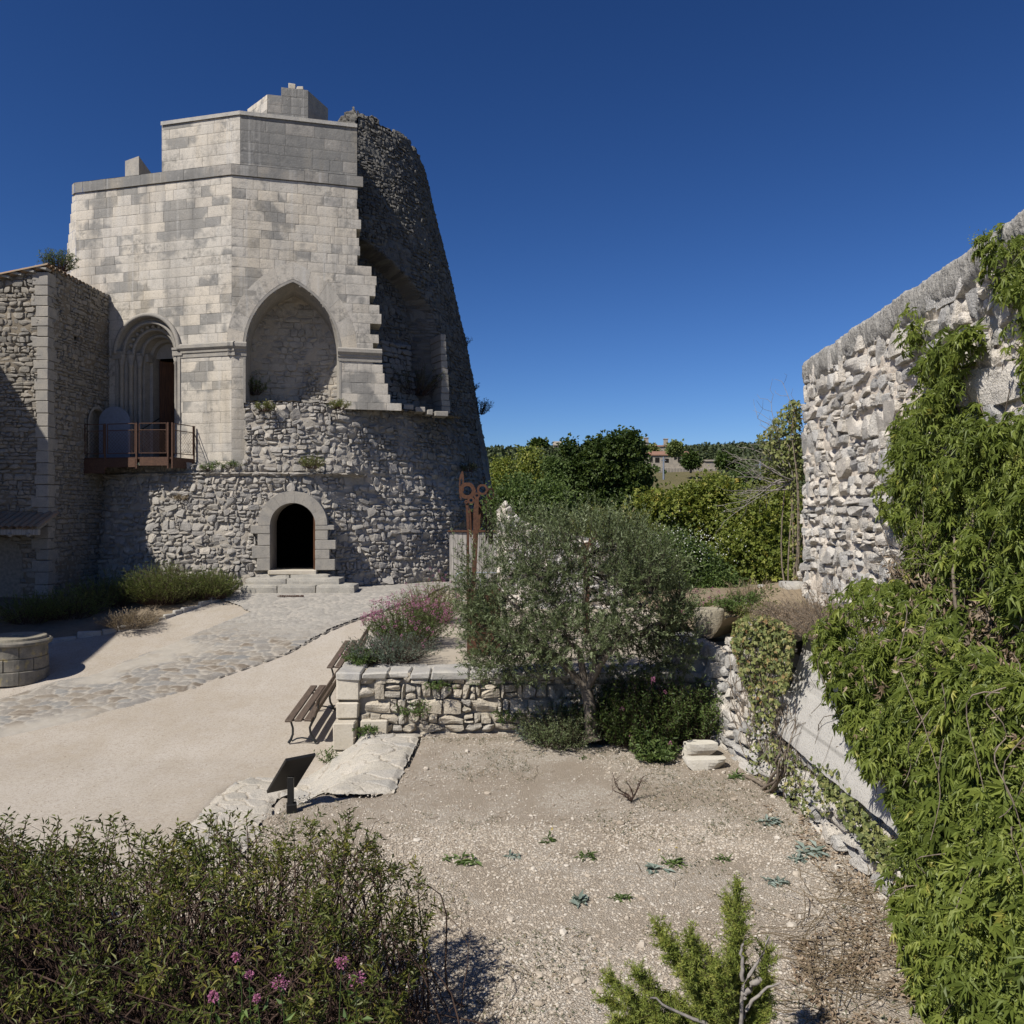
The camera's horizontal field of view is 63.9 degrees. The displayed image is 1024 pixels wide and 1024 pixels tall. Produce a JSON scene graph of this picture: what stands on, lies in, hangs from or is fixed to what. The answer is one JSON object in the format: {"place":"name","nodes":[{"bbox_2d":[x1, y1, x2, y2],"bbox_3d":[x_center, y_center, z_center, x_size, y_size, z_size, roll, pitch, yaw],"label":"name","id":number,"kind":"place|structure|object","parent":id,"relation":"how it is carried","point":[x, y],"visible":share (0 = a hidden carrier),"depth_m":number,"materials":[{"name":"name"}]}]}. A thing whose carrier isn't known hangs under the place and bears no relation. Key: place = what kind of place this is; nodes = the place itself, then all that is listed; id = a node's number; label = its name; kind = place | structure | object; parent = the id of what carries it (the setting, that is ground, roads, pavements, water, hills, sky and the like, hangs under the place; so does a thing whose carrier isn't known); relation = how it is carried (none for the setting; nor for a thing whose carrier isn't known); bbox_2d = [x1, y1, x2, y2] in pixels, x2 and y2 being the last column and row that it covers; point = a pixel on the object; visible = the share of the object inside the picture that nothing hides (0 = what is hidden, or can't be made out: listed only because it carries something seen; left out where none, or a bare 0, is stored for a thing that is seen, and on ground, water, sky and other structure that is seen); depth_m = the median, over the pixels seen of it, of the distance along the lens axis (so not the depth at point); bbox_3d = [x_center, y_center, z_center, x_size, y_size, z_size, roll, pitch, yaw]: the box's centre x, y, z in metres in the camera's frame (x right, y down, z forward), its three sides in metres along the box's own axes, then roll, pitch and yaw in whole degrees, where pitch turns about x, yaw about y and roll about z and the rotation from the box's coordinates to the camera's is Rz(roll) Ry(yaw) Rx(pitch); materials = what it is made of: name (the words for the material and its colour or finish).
{"place":"outdoors","nodes":[
{"label":"outdoors","id":0,"kind":"place"},
{"bbox_2d":[0,581,448,737],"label":"path","id":1,"kind":"structure","parent":0,"point":[269,626],"depth_m":18.82,"materials":[{"name":"stone"}]},
{"bbox_2d":[2,656,906,1023],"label":"gravel","id":2,"kind":"structure","parent":0,"point":[790,924],"depth_m":8.11,"materials":[{"name":"gravel"}]},
{"bbox_2d":[0,459,937,1023],"bbox_3d":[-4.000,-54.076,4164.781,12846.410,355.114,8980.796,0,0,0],"label":"ground","id":3,"kind":"structure","parent":0,"point":[42,767],"depth_m":10.39,"materials":[{"name":"gravel"}]},
{"bbox_2d":[0,632,52,686],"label":"stone well","id":4,"kind":"object","parent":3,"relation":"on","point":[24,658],"visible":0.99,"depth_m":17.09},
{"bbox_2d":[0,833,67,952],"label":"grey shrub","id":5,"kind":"object","parent":3,"relation":"on","point":[28,879],"visible":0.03,"depth_m":6.78,"materials":[{"name":"green plant"}]},
{"bbox_2d":[0,589,79,624],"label":"lavender bush","id":6,"kind":"object","parent":3,"relation":"on","point":[9,616],"visible":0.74,"depth_m":21.10,"materials":[{"name":"green plant"}]},
{"bbox_2d":[0,263,130,599],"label":"stone house","id":7,"kind":"structure","parent":3,"relation":"on","point":[54,360],"depth_m":23.58,"materials":[{"name":"stone"}]},
{"bbox_2d":[37,248,79,272],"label":"wall plant","id":8,"kind":"object","parent":7,"relation":"on","point":[62,263],"depth_m":24.41,"materials":[{"name":"green plant"}]},
{"bbox_2d":[99,406,130,457],"bbox_3d":[-12.580,-2.520,26.005,0.962,1.640,0.080,0,0,-3],"label":"arched door","id":9,"kind":"structure","parent":7,"relation":"in","point":[113,415],"depth_m":26.00,"materials":[{"name":"blue paint"}]},
{"bbox_2d":[17,583,118,620],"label":"lavender bush","id":10,"kind":"object","parent":3,"relation":"on","point":[96,607],"visible":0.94,"depth_m":21.52,"materials":[{"name":"green plant"}]},
{"bbox_2d":[63,566,148,606],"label":"lavender bush","id":11,"kind":"object","parent":3,"relation":"on","point":[109,590],"visible":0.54,"depth_m":22.62,"materials":[{"name":"green plant"}]},
{"bbox_2d":[93,606,166,629],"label":"lavender bush","id":12,"kind":"object","parent":3,"relation":"on","point":[130,619],"visible":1,"depth_m":20.76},
{"bbox_2d":[49,597,221,643],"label":"bed kerb","id":13,"kind":"structure","parent":3,"relation":"on","point":[83,634],"depth_m":20.66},
{"bbox_2d":[111,558,210,605],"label":"lavender bush","id":14,"kind":"object","parent":3,"relation":"on","point":[162,589],"visible":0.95,"depth_m":22.61,"materials":[{"name":"green plant"}]},
{"bbox_2d":[181,565,242,599],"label":"lavender bush","id":15,"kind":"object","parent":3,"relation":"on","point":[222,586],"visible":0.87,"depth_m":23.26,"materials":[{"name":"green plant"}]},
{"bbox_2d":[207,989,220,1023],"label":"valerian flower","id":16,"kind":"object","parent":3,"relation":"on","point":[217,1017],"visible":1,"depth_m":4.30,"materials":[{"name":"pink plant"}]},
{"bbox_2d":[231,952,247,1023],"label":"valerian flower","id":17,"kind":"object","parent":3,"relation":"on","point":[243,1012],"visible":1,"depth_m":4.31,"materials":[{"name":"pink plant"}]},
{"bbox_2d":[244,969,260,1023],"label":"valerian flower","id":18,"kind":"object","parent":3,"relation":"on","point":[250,973],"visible":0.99,"depth_m":4.34,"materials":[{"name":"pink plant"}]},
{"bbox_2d":[0,806,517,1023],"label":"foreground shrub","id":19,"kind":"object","parent":3,"relation":"on","point":[97,983],"visible":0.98,"depth_m":5.16,"materials":[{"name":"green plant"}]},
{"bbox_2d":[65,83,493,589],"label":"castle tower","id":20,"kind":"structure","parent":3,"relation":"on","point":[288,243],"depth_m":26.41,"materials":[{"name":"stone"}]},
{"bbox_2d":[83,418,197,473],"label":"metal walkway","id":21,"kind":"structure","parent":20,"relation":"attached to","point":[95,465],"depth_m":24.99,"materials":[{"name":"brown metal"}]},
{"bbox_2d":[248,373,270,395],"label":"wall plant","id":22,"kind":"object","parent":20,"relation":"attached to","point":[254,389],"depth_m":26.43,"materials":[{"name":"green plant"}]},
{"bbox_2d":[251,491,336,574],"bbox_3d":[-6.928,0.634,27.116,3.114,2.531,4.860,0,0,0],"label":"doorway","id":23,"kind":"structure","parent":20,"relation":"in","point":[295,526],"depth_m":25.04,"materials":[{"name":"stone"}]},
{"bbox_2d":[299,452,325,468],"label":"wall plant","id":24,"kind":"object","parent":20,"relation":"attached to","point":[312,460],"depth_m":25.29,"materials":[{"name":"green plant"}]},
{"bbox_2d":[391,360,448,396],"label":"wall plant","id":25,"kind":"object","parent":20,"relation":"attached to","point":[425,392],"depth_m":28.99,"materials":[{"name":"green plant"}]},
{"bbox_2d":[269,974,294,1023],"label":"valerian flower","id":26,"kind":"object","parent":3,"relation":"on","point":[281,990],"visible":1,"depth_m":4.30,"materials":[{"name":"pink plant"}]},
{"bbox_2d":[162,733,420,867],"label":"paving slabs","id":27,"kind":"structure","parent":3,"relation":"on","point":[375,766],"depth_m":11.60,"materials":[{"name":"stone"}]},
{"bbox_2d":[267,753,315,813],"bbox_3d":[-2.693,3.280,10.010,0.362,0.733,0.575,0,0,-43],"label":"reading board","id":28,"kind":"object","parent":3,"relation":"on","point":[290,773],"visible":0.95,"depth_m":9.90,"materials":[{"name":"black metal"}]},
{"bbox_2d":[241,572,358,592],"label":"stone steps","id":29,"kind":"structure","parent":3,"relation":"on","point":[327,582],"depth_m":24.36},
{"bbox_2d":[218,608,392,678],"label":"path kerb","id":30,"kind":"structure","parent":3,"relation":"on","point":[294,649],"depth_m":19.42,"materials":[{"name":"stone"}]},
{"bbox_2d":[285,667,339,743],"bbox_3d":[-3.556,3.469,14.807,0.590,0.828,1.824,0,7,0],"label":"park bench","id":31,"kind":"object","parent":3,"relation":"on","point":[321,694],"visible":0.95,"depth_m":14.45,"materials":[{"name":"brown wood"}]},
{"bbox_2d":[334,955,358,1023],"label":"valerian flower","id":32,"kind":"object","parent":3,"relation":"on","point":[338,962],"visible":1,"depth_m":4.31,"materials":[{"name":"pink plant"}]},
{"bbox_2d":[327,625,368,675],"bbox_3d":[-3.496,3.088,17.711,0.590,0.828,1.854,0,8,0],"label":"park bench","id":33,"kind":"object","parent":3,"relation":"on","point":[335,659],"visible":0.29,"depth_m":17.52,"materials":[{"name":"brown wood"}]},
{"bbox_2d":[348,971,372,1023],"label":"valerian flower","id":34,"kind":"object","parent":3,"relation":"on","point":[367,1018],"visible":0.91,"depth_m":4.35,"materials":[{"name":"pink plant"}]},
{"bbox_2d":[452,850,481,866],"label":"gravel weed","id":35,"kind":"object","parent":3,"relation":"on","point":[466,861],"visible":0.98,"depth_m":8.45,"materials":[{"name":"green plant"}]},
{"bbox_2d":[138,440,805,590],"bbox_3d":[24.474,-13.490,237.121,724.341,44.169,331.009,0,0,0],"label":"hillside wood","id":36,"kind":"object","parent":3,"relation":"on","point":[706,450],"visible":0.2,"depth_m":242.68,"materials":[{"name":"green plant"}]},
{"bbox_2d":[489,452,522,487],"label":"broadleaf tree","id":37,"kind":"object","parent":3,"relation":"on","point":[504,465],"visible":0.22,"depth_m":63.76,"materials":[{"name":"green plant"}]},
{"bbox_2d":[492,468,535,490],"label":"broadleaf tree","id":38,"kind":"object","parent":3,"relation":"on","point":[518,479],"visible":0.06,"depth_m":56.37,"materials":[{"name":"green plant"}]},
{"bbox_2d":[333,618,709,757],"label":"terrace wall","id":39,"kind":"structure","parent":3,"relation":"on","point":[374,694],"depth_m":13.02,"materials":[{"name":"stone"}]},
{"bbox_2d":[339,646,383,665],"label":"catmint plant","id":40,"kind":"object","parent":39,"relation":"on","point":[359,662],"visible":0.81,"depth_m":13.62,"materials":[{"name":"green plant"}]},
{"bbox_2d":[352,723,378,737],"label":"wall weed","id":41,"kind":"object","parent":39,"relation":"attached to","point":[366,729],"depth_m":12.78,"materials":[{"name":"green plant"}]},
{"bbox_2d":[393,699,431,719],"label":"wall weed","id":42,"kind":"object","parent":39,"relation":"attached to","point":[417,713],"depth_m":12.82,"materials":[{"name":"green plant"}]},
{"bbox_2d":[423,678,455,691],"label":"wall weed","id":43,"kind":"object","parent":39,"relation":"on","point":[435,685],"depth_m":12.90,"materials":[{"name":"green plant"}]},
{"bbox_2d":[492,709,524,723],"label":"wall weed","id":44,"kind":"object","parent":39,"relation":"on","point":[506,717],"depth_m":12.89,"materials":[{"name":"green plant"}]},
{"bbox_2d":[662,632,736,670],"bbox_3d":[3.427,2.284,13.999,1.674,0.722,1.810,0,0,0],"label":"stone ledge","id":45,"kind":"object","parent":39,"relation":"on","point":[699,665],"visible":0.14,"depth_m":13.16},
{"bbox_2d":[694,607,724,637],"bbox_3d":[3.297,1.847,13.751,0.506,0.465,0.501,0,0,0],"label":"stone trough","id":46,"kind":"object","parent":45,"relation":"on","point":[714,617],"visible":0.71,"depth_m":13.53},
{"bbox_2d":[470,472,587,532],"bbox_3d":[0.613,1.209,28.946,4.378,5.401,4.130,0,0,0],"label":"broadleaf tree","id":47,"kind":"object","parent":3,"relation":"on","point":[555,494],"visible":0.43,"depth_m":28.57,"materials":[{"name":"green plant"}]},
{"bbox_2d":[510,444,554,487],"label":"broadleaf tree","id":48,"kind":"object","parent":3,"relation":"on","point":[527,458],"visible":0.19,"depth_m":68.84,"materials":[{"name":"green plant"}]},
{"bbox_2d":[526,436,550,448],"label":"hill tree","id":49,"kind":"object","parent":3,"relation":"on","point":[539,442],"visible":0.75,"depth_m":298.01,"materials":[{"name":"green plant"}]},
{"bbox_2d":[527,448,576,500],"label":"broadleaf tree","id":50,"kind":"object","parent":3,"relation":"on","point":[555,469],"visible":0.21,"depth_m":57.98,"materials":[{"name":"green plant"}]},
{"bbox_2d":[507,698,606,751],"bbox_3d":[0.687,3.169,12.516,1.561,0.788,1.633,0,0,0],"label":"wild shrub","id":51,"kind":"object","parent":3,"relation":"on","point":[562,733],"visible":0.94,"depth_m":12.26,"materials":[{"name":"green plant"}]},
{"bbox_2d":[569,889,587,908],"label":"gravel weed","id":52,"kind":"object","parent":3,"relation":"on","point":[581,898],"visible":1,"depth_m":7.62,"materials":[{"name":"green plant"}]},
{"bbox_2d":[442,486,715,741],"bbox_3d":[1.003,1.515,12.289,4.114,3.829,2.923,0,0,0],"label":"olive tree","id":53,"kind":"object","parent":3,"relation":"on","point":[616,565],"visible":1,"depth_m":12.09,"materials":[{"name":"green plant"}]},
{"bbox_2d":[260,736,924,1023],"bbox_3d":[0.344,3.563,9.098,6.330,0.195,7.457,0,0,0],"label":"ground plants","id":54,"kind":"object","parent":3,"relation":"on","point":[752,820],"visible":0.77,"depth_m":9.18,"materials":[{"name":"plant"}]},
{"bbox_2d":[516,493,685,561],"bbox_3d":[2.735,1.609,28.801,6.554,4.651,4.639,0,0,0],"label":"smoke bush","id":55,"kind":"object","parent":3,"relation":"on","point":[621,512],"visible":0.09,"depth_m":28.37,"materials":[{"name":"green plant"}]},
{"bbox_2d":[289,745,915,1023],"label":"dry stalks","id":56,"kind":"object","parent":3,"relation":"on","point":[848,961],"visible":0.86,"depth_m":6.65,"materials":[{"name":"plant"}]},
{"bbox_2d":[551,425,666,520],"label":"maple tree","id":57,"kind":"object","parent":3,"relation":"on","point":[613,464],"visible":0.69,"depth_m":58.43,"materials":[{"name":"green plant"}]},
{"bbox_2d":[560,666,659,745],"bbox_3d":[1.513,2.946,12.703,1.583,1.208,1.589,0,0,0],"label":"wild shrub","id":58,"kind":"object","parent":3,"relation":"on","point":[606,708],"visible":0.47,"depth_m":12.40,"materials":[{"name":"green plant"}]},
{"bbox_2d":[608,772,646,801],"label":"dead twig bush","id":59,"kind":"object","parent":3,"relation":"on","point":[627,796],"visible":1,"depth_m":10.21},
{"bbox_2d":[589,664,698,748],"bbox_3d":[1.979,2.929,12.411,1.696,1.248,1.710,0,0,0],"label":"wild shrub","id":60,"kind":"object","parent":3,"relation":"on","point":[657,723],"visible":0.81,"depth_m":12.13,"materials":[{"name":"green plant"}]},
{"bbox_2d":[628,727,682,763],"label":"wild shrub","id":61,"kind":"object","parent":3,"relation":"on","point":[656,751],"visible":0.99,"depth_m":11.67,"materials":[{"name":"green plant"}]},
{"bbox_2d":[646,451,688,468],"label":"hill farmhouse","id":62,"kind":"object","parent":3,"relation":"on","point":[657,458],"visible":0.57,"depth_m":190.00,"materials":[{"name":"paint"}]},
{"bbox_2d":[664,438,684,459],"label":"hill tree","id":63,"kind":"object","parent":3,"relation":"on","point":[675,448],"visible":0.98,"depth_m":178.99,"materials":[{"name":"green plant"}]},
{"bbox_2d":[649,666,723,744],"bbox_3d":[2.721,2.941,12.607,1.299,1.210,1.224,0,0,0],"label":"wild shrub","id":64,"kind":"object","parent":3,"relation":"on","point":[706,715],"visible":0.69,"depth_m":12.40,"materials":[{"name":"green plant"}]},
{"bbox_2d":[590,872,782,1023],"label":"needle shrub","id":65,"kind":"object","parent":3,"relation":"on","point":[726,991],"visible":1,"depth_m":4.98,"materials":[{"name":"green plant"}]},
{"bbox_2d":[658,467,716,472],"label":"field wall","id":66,"kind":"structure","parent":3,"relation":"on","point":[667,469],"depth_m":179.30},
{"bbox_2d":[678,448,703,472],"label":"hill tree","id":67,"kind":"object","parent":3,"relation":"on","point":[691,460],"visible":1,"depth_m":164.17,"materials":[{"name":"green plant"}]},
{"bbox_2d":[621,468,761,551],"bbox_3d":[7.667,2.152,33.969,6.878,7.966,5.053,0,0,0],"label":"maple tree","id":68,"kind":"object","parent":3,"relation":"on","point":[692,501],"visible":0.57,"depth_m":33.12,"materials":[{"name":"green plant"}]},
{"bbox_2d":[682,756,725,770],"bbox_3d":[2.691,3.500,11.464,0.585,0.173,0.327,0,0,0],"label":"limestone slab","id":69,"kind":"object","parent":3,"relation":"on","point":[699,763],"depth_m":11.32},
{"bbox_2d":[682,740,717,755],"bbox_3d":[2.716,3.440,11.950,0.466,0.206,0.299,0,0,-14],"label":"limestone block","id":70,"kind":"object","parent":69,"relation":"on","point":[699,747],"depth_m":11.85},
{"bbox_2d":[713,450,742,472],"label":"hill tree","id":71,"kind":"object","parent":3,"relation":"on","point":[720,459],"visible":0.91,"depth_m":159.08,"materials":[{"name":"green plant"}]},
{"bbox_2d":[722,459,761,496],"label":"broadleaf tree","id":72,"kind":"object","parent":3,"relation":"on","point":[745,477],"visible":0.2,"depth_m":81.21,"materials":[{"name":"green plant"}]},
{"bbox_2d":[702,477,803,584],"bbox_3d":[9.925,1.465,30.313,7.156,5.894,4.313,0,0,-38],"label":"maple tree","id":73,"kind":"object","parent":3,"relation":"on","point":[756,532],"visible":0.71,"depth_m":29.00,"materials":[{"name":"green plant"}]},
{"bbox_2d":[752,454,801,499],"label":"broadleaf tree","id":74,"kind":"object","parent":3,"relation":"on","point":[774,476],"visible":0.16,"depth_m":79.49,"materials":[{"name":"green plant"}]},
{"bbox_2d":[701,619,908,902],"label":"retaining wall","id":75,"kind":"structure","parent":3,"relation":"on","point":[807,693],"depth_m":9.80,"materials":[{"name":"stone"}]},
{"bbox_2d":[724,599,899,877],"bbox_3d":[3.456,2.580,9.831,0.529,2.736,5.140,0,0,-4],"label":"ivy","id":76,"kind":"object","parent":75,"relation":"attached to","point":[780,638],"visible":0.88,"depth_m":10.31,"materials":[{"name":"green plant"}]},
{"bbox_2d":[803,572,1023,1023],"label":"hanging creeper","id":77,"kind":"object","parent":75,"relation":"hanging from","point":[944,728],"visible":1,"depth_m":5.87,"materials":[{"name":"green plant"}]},
{"bbox_2d":[793,839,830,857],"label":"gravel weed","id":78,"kind":"object","parent":3,"relation":"on","point":[817,849],"visible":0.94,"depth_m":8.74,"materials":[{"name":"green plant"}]},
{"bbox_2d":[763,804,915,1023],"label":"leaf litter","id":79,"kind":"object","parent":3,"relation":"on","point":[818,1002],"visible":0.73,"depth_m":6.60,"materials":[{"name":"plant"}]},
{"bbox_2d":[0,0,1023,448],"label":"sky","id":80,"kind":"structure","parent":0,"point":[651,215],"materials":[{"name":"blue"}]},
{"bbox_2d":[364,590,804,671],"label":"terrace ground","id":81,"kind":"structure","parent":0,"point":[448,654],"depth_m":15.47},
{"bbox_2d":[341,627,442,664],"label":"catmint plant","id":82,"kind":"object","parent":81,"relation":"on","point":[391,654],"visible":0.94,"depth_m":13.82,"materials":[{"name":"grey plant"}]},
{"bbox_2d":[360,589,457,646],"bbox_3d":[-1.962,2.023,15.743,1.907,1.153,1.880,0,0,0],"label":"valerian plant","id":83,"kind":"object","parent":81,"relation":"on","point":[415,624],"visible":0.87,"depth_m":15.46,"materials":[{"name":"green plant"}]},
{"bbox_2d":[391,568,466,623],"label":"valerian plant","id":84,"kind":"object","parent":81,"relation":"on","point":[433,595],"visible":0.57,"depth_m":18.93,"materials":[{"name":"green plant"}]},
{"bbox_2d":[448,530,496,591],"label":"plank gate","id":85,"kind":"structure","parent":81,"relation":"on","point":[459,535],"depth_m":24.89,"materials":[{"name":"wood"}]},
{"bbox_2d":[459,471,500,654],"bbox_3d":[-0.586,0.926,14.851,0.768,3.327,0.295,0,0,-10],"label":"scissors sculpture","id":86,"kind":"object","parent":81,"relation":"on","point":[475,516],"visible":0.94,"depth_m":14.77,"materials":[{"name":"metal"}]},
{"bbox_2d":[497,501,623,608],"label":"ruined wall","id":87,"kind":"structure","parent":81,"relation":"on","point":[596,604],"depth_m":21.83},
{"bbox_2d":[653,587,730,627],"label":"terrace shrub","id":88,"kind":"object","parent":81,"relation":"on","point":[701,600],"visible":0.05,"depth_m":18.53,"materials":[{"name":"green plant"}]},
{"bbox_2d":[633,507,757,593],"bbox_3d":[5.311,1.759,24.563,4.018,3.817,3.476,0,0,0],"label":"flowering shrub","id":89,"kind":"object","parent":81,"relation":"on","point":[713,574],"visible":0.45,"depth_m":24.44,"materials":[{"name":"green plant"}]},
{"bbox_2d":[632,582,852,654],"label":"ground","id":90,"kind":"structure","parent":0,"point":[725,627],"depth_m":13.78,"materials":[{"name":"soil"}]},
{"bbox_2d":[713,588,761,614],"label":"ledge plant","id":91,"kind":"object","parent":90,"relation":"on","point":[727,605],"visible":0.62,"depth_m":13.79,"materials":[{"name":"green plant"}]},
{"bbox_2d":[733,598,787,616],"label":"ledge plant","id":92,"kind":"object","parent":90,"relation":"on","point":[744,610],"visible":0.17,"depth_m":13.20,"materials":[{"name":"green plant"}]},
{"bbox_2d":[741,583,780,603],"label":"ledge plant","id":93,"kind":"object","parent":90,"relation":"on","point":[749,593],"visible":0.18,"depth_m":13.91,"materials":[{"name":"green plant"}]},
{"bbox_2d":[717,376,805,580],"bbox_3d":[4.444,-0.324,14.517,1.776,4.266,1.240,0,0,0],"label":"tree","id":94,"kind":"object","parent":90,"relation":"on","point":[792,470],"visible":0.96,"depth_m":14.36,"materials":[{"name":"green plant"}]},
{"bbox_2d":[757,581,802,589],"bbox_3d":[4.887,1.509,14.376,1.141,0.657,1.100,0,0,0],"label":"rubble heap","id":95,"kind":"object","parent":90,"relation":"on","point":[794,585],"visible":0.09,"depth_m":13.95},
{"bbox_2d":[749,607,815,627],"bbox_3d":[3.629,1.394,10.894,0.938,0.267,0.940,0,0,0],"label":"dry stonecrop","id":96,"kind":"object","parent":90,"relation":"on","point":[772,614],"visible":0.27,"depth_m":10.88,"materials":[{"name":"brown plant"}]},
{"bbox_2d":[745,595,850,623],"bbox_3d":[3.966,1.336,11.214,1.504,0.408,1.548,0,0,14],"label":"dry stonecrop","id":97,"kind":"object","parent":90,"relation":"on","point":[785,606],"visible":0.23,"depth_m":11.20,"materials":[{"name":"brown plant"}]},
{"bbox_2d":[771,611,832,634],"bbox_3d":[3.718,1.384,10.322,0.939,0.303,0.986,0,0,0],"label":"dry stonecrop","id":98,"kind":"object","parent":90,"relation":"on","point":[794,618],"visible":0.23,"depth_m":10.34,"materials":[{"name":"brown plant"}]},
{"bbox_2d":[756,568,885,639],"bbox_3d":[3.904,1.077,9.625,2.081,0.853,1.971,0,0,0],"label":"dry stonecrop","id":99,"kind":"object","parent":90,"relation":"on","point":[812,610],"visible":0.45,"depth_m":9.64,"materials":[{"name":"brown plant"}]},
{"bbox_2d":[797,209,1023,672],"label":"wall","id":100,"kind":"structure","parent":90,"relation":"on","point":[851,407],"depth_m":10.43,"materials":[{"name":"stone"}]},
{"bbox_2d":[867,477,1023,673],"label":"dry stem tangle","id":101,"kind":"object","parent":100,"relation":"attached to","point":[978,615],"visible":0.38,"depth_m":7.28,"materials":[{"name":"brown plant"}]},
{"bbox_2d":[870,223,1023,663],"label":"creeper","id":102,"kind":"object","parent":100,"relation":"attached to","point":[981,446],"visible":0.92,"depth_m":7.29,"materials":[{"name":"green plant"}]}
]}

